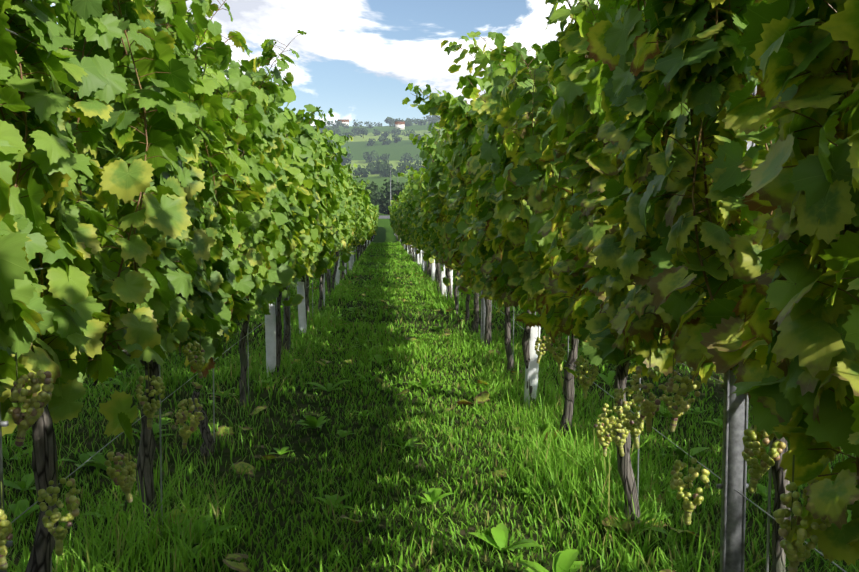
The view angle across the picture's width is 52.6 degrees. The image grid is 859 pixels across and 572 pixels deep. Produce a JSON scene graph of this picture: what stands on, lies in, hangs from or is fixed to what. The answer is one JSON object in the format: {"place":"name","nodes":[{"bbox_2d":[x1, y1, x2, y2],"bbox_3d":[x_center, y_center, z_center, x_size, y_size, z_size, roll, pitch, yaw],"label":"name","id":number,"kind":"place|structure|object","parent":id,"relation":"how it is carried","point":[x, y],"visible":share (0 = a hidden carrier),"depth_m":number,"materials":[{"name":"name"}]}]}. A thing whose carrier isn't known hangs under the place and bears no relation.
{"place":"outdoors","nodes":[
{"label":"outdoors","id":0,"kind":"place"},
{"bbox_2d":[31,0,599,125],"label":"sky","id":1,"kind":"structure","parent":0,"point":[358,59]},
{"bbox_2d":[378,216,389,218],"bbox_3d":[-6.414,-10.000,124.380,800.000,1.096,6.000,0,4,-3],"label":"road","id":2,"kind":"structure","parent":0,"point":[383,217],"depth_m":123.44,"materials":[{"name":"grey asphalt"}]},
{"bbox_2d":[6,29,845,571],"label":"trellis wires","id":3,"kind":"object","parent":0,"point":[458,307],"depth_m":3.58,"materials":[{"name":"grey metal"}]},
{"bbox_2d":[2,121,858,571],"bbox_3d":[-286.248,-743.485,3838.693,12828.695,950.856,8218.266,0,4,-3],"label":"terrain","id":4,"kind":"structure","parent":0,"point":[393,149],"depth_m":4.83,"materials":[{"name":"green plant"}]},
{"bbox_2d":[341,122,404,129],"bbox_3d":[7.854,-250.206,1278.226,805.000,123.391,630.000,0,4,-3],"label":"houses","id":5,"kind":"structure","parent":4,"relation":"on","point":[401,126],"depth_m":1103.67,"materials":[{"name":"white"}]},
{"bbox_2d":[338,100,467,123],"bbox_3d":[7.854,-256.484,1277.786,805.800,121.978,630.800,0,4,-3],"label":"house roofs","id":6,"kind":"structure","parent":5,"relation":"on","point":[347,120],"depth_m":1276.65,"materials":[{"name":"brown"}]},
{"bbox_2d":[0,85,756,571],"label":"trellis posts","id":7,"kind":"object","parent":4,"relation":"on","point":[732,531],"depth_m":2.57,"materials":[{"name":"grey wood"}]},
{"bbox_2d":[319,114,444,214],"bbox_3d":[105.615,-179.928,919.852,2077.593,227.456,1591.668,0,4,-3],"label":"trees","id":8,"kind":"object","parent":4,"relation":"on","point":[382,168],"visible":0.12,"depth_m":691.30,"materials":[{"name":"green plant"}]},
{"bbox_2d":[390,166,397,205],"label":"street lamps","id":9,"kind":"object","parent":4,"relation":"on","point":[390,184],"visible":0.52,"depth_m":130.06,"materials":[{"name":"grey metal"}]},
{"bbox_2d":[265,234,540,405],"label":"grow tubes","id":10,"kind":"object","parent":4,"relation":"on","point":[531,371],"visible":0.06,"depth_m":7.22},
{"bbox_2d":[0,0,858,571],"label":"vine","id":11,"kind":"object","parent":4,"relation":"on","point":[806,330],"depth_m":2.70,"materials":[{"name":"green plant"}]},
{"bbox_2d":[0,266,814,529],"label":"grape stems","id":12,"kind":"object","parent":11,"relation":"attached to","point":[793,463],"visible":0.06,"depth_m":2.21,"materials":[{"name":"green"}]},
{"bbox_2d":[0,231,840,571],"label":"grapes","id":13,"kind":"object","parent":11,"relation":"on","point":[794,551],"visible":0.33,"depth_m":2.19,"materials":[{"name":"green food"}]}
]}

